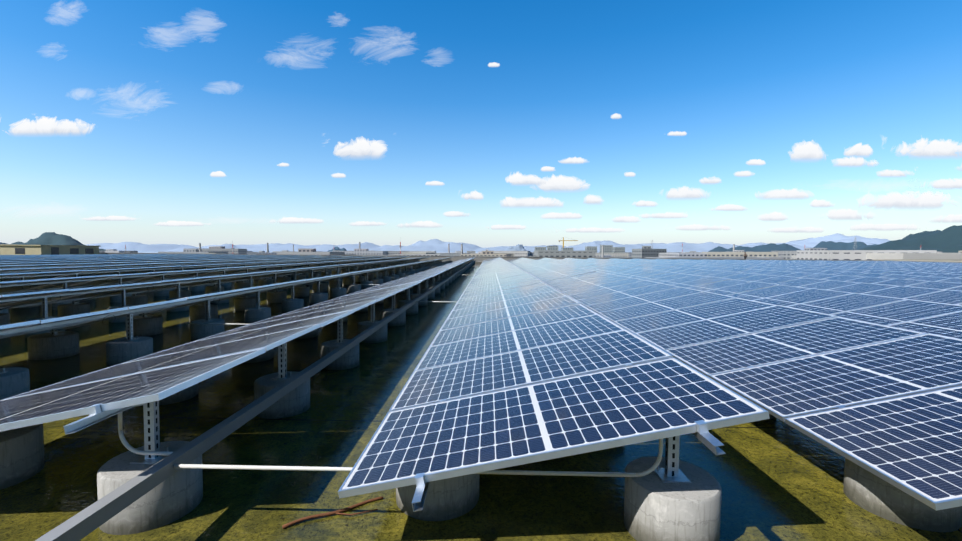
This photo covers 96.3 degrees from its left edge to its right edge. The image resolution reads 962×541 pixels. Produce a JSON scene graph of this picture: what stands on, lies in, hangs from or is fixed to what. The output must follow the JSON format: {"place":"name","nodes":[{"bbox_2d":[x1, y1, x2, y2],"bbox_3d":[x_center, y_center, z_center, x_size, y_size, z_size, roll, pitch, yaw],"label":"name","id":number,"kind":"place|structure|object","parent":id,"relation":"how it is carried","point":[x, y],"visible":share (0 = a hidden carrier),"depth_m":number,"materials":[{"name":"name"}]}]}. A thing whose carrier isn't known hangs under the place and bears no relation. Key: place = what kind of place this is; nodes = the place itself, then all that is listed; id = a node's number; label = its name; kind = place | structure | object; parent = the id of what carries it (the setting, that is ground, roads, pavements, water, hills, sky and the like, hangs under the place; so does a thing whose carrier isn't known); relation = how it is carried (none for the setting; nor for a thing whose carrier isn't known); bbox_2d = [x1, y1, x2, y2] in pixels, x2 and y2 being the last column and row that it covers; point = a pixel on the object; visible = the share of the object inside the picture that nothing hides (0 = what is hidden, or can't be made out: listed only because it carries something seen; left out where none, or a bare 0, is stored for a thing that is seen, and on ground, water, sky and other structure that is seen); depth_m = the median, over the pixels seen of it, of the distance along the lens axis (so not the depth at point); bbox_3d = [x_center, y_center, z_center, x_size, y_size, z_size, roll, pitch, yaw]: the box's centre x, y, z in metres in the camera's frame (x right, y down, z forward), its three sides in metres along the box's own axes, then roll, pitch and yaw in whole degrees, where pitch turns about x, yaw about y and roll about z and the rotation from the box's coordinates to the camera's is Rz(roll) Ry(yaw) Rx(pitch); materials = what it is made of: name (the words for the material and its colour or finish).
{"place":"outdoors","nodes":[
{"label":"outdoors","id":0,"kind":"place"},
{"bbox_2d":[10,232,105,250],"bbox_3d":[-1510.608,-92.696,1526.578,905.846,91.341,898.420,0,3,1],"label":"hill","id":1,"kind":"structure","parent":0,"point":[49,238],"depth_m":1477.24,"materials":[{"name":"green plant"}]},
{"bbox_2d":[87,242,197,251],"bbox_3d":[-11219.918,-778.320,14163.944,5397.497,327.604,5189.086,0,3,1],"label":"mountain","id":2,"kind":"structure","parent":0,"point":[135,246],"depth_m":13478.02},
{"bbox_2d":[164,244,252,251],"bbox_3d":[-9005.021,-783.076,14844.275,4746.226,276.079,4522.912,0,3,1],"label":"mountain","id":3,"kind":"structure","parent":0,"point":[228,246],"depth_m":14196.16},
{"bbox_2d":[198,243,319,247],"bbox_3d":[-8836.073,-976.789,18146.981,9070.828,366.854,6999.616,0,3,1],"label":"mountain range","id":4,"kind":"structure","parent":0,"point":[271,245],"depth_m":17547.85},
{"bbox_2d":[241,245,316,251],"bbox_3d":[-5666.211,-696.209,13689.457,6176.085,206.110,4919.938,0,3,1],"label":"mountain","id":5,"kind":"structure","parent":0,"point":[271,249],"depth_m":13001.88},
{"bbox_2d":[327,246,346,251],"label":"mountain","id":6,"kind":"structure","parent":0,"point":[337,248],"depth_m":3970.28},
{"bbox_2d":[297,242,381,251],"bbox_3d":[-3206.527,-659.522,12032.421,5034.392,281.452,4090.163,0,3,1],"label":"mountain","id":7,"kind":"structure","parent":0,"point":[351,247],"depth_m":11174.03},
{"bbox_2d":[138,252,598,252],"bbox_3d":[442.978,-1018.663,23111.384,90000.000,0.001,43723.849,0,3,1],"label":"sea water","id":8,"kind":"structure","parent":0,"point":[436,252],"depth_m":6157.17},
{"bbox_2d":[378,239,480,251],"bbox_3d":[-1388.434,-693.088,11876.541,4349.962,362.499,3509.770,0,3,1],"label":"mountain","id":9,"kind":"structure","parent":0,"point":[436,245],"depth_m":11339.08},
{"bbox_2d":[0,263,961,540],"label":"ground","id":10,"kind":"structure","parent":0,"point":[776,479],"depth_m":3.04,"materials":[{"name":"green plant"}]},
{"bbox_2d":[0,244,98,254],"bbox_3d":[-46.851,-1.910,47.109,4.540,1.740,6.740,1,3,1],"label":"building","id":11,"kind":"structure","parent":10,"relation":"on","point":[5,249],"depth_m":44.43,"materials":[{"name":"grey concrete"}]},
{"bbox_2d":[282,496,382,528],"bbox_3d":[-0.829,1.410,2.482,0.572,0.027,0.127,-1,3,-30],"label":"stick","id":12,"kind":"object","parent":10,"relation":"on","point":[340,511],"visible":0.88,"depth_m":2.49,"materials":[{"name":"brown wood"}]},
{"bbox_2d":[0,260,961,540],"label":"concrete footings","id":13,"kind":"object","parent":10,"relation":"on","point":[656,508],"visible":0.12,"depth_m":2.63,"materials":[{"name":"concrete"}]},
{"bbox_2d":[0,256,725,511],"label":"panel support frame","id":14,"kind":"object","parent":13,"relation":"on","point":[671,472],"visible":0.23,"depth_m":7.67,"materials":[{"name":"metal"}]},
{"bbox_2d":[0,254,961,510],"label":"solar panels","id":15,"kind":"object","parent":14,"relation":"on","point":[532,374],"visible":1,"depth_m":3.81,"materials":[{"name":"glass"}]},
{"bbox_2d":[4,260,434,324],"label":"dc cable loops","id":16,"kind":"object","parent":15,"relation":"hanging from","point":[168,276],"visible":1,"depth_m":11.66,"materials":[{"name":"black rubber"}]},
{"bbox_2d":[35,260,957,540],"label":"metal pipes","id":17,"kind":"object","parent":13,"relation":"on","point":[79,526],"visible":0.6,"depth_m":2.34,"materials":[{"name":"metal"}]},
{"bbox_2d":[0,0,961,247],"label":"sky","id":18,"kind":"structure","parent":0,"point":[175,94],"materials":[{"name":"blue"}]},
{"bbox_2d":[506,244,526,250],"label":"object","id":19,"kind":"object","parent":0,"point":[518,247],"visible":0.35,"depth_m":5847.15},
{"bbox_2d":[474,245,575,251],"bbox_3d":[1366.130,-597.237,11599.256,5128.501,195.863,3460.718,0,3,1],"label":"mountain","id":20,"kind":"structure","parent":0,"point":[505,248],"depth_m":10947.18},
{"bbox_2d":[99,245,961,261],"bbox_3d":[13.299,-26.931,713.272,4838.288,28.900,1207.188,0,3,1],"label":"town buildings","id":21,"kind":"structure","parent":0,"point":[610,251],"depth_m":376.49,"materials":[{"name":"grey concrete"}]},
{"bbox_2d":[566,241,642,251],"bbox_3d":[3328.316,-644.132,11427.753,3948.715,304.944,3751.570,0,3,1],"label":"mountain","id":22,"kind":"structure","parent":0,"point":[582,246],"depth_m":11094.39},
{"bbox_2d":[629,242,737,251],"bbox_3d":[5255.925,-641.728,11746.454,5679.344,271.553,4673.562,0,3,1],"label":"mountain","id":23,"kind":"structure","parent":0,"point":[688,247],"depth_m":11091.81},
{"bbox_2d":[708,246,735,251],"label":"hill","id":24,"kind":"structure","parent":0,"point":[719,249],"depth_m":2371.91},
{"bbox_2d":[735,243,799,251],"bbox_3d":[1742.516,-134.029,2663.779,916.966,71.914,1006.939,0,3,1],"label":"hill","id":25,"kind":"structure","parent":0,"point":[770,247],"depth_m":2513.79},
{"bbox_2d":[738,242,812,249],"bbox_3d":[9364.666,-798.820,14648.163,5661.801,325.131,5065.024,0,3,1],"label":"mountain","id":26,"kind":"structure","parent":0,"point":[761,243],"depth_m":14028.06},
{"bbox_2d":[795,239,877,246],"bbox_3d":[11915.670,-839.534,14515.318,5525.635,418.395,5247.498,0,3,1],"label":"mountain","id":27,"kind":"structure","parent":0,"point":[842,240],"depth_m":14155.25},
{"bbox_2d":[787,233,889,243],"bbox_3d":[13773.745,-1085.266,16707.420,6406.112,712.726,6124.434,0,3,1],"label":"mountain range","id":28,"kind":"structure","parent":0,"point":[836,237],"depth_m":16483.57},
{"bbox_2d":[813,241,878,249],"bbox_3d":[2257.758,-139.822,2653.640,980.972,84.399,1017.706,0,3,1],"label":"hill","id":29,"kind":"structure","parent":0,"point":[830,245],"depth_m":2563.24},
{"bbox_2d":[859,225,961,252],"bbox_3d":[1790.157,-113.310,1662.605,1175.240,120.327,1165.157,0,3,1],"label":"hill","id":30,"kind":"structure","parent":0,"point":[948,240],"depth_m":1612.13,"materials":[{"name":"green plant"}]},
{"label":"terrain","id":31,"kind":"structure","parent":0,"visible":0},
{"bbox_2d":[124,237,920,257],"bbox_3d":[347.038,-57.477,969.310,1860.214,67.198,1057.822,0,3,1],"label":"chimneys and masts","id":32,"kind":"object","parent":31,"relation":"on","point":[400,246],"visible":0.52,"depth_m":611.32,"materials":[{"name":"metal"}]},
{"bbox_2d":[99,253,961,262],"bbox_3d":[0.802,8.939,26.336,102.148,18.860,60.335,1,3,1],"label":"roof parapet wall","id":33,"kind":"structure","parent":31,"relation":"on","point":[458,258],"depth_m":55.81,"materials":[{"name":"grey concrete"}]}
]}

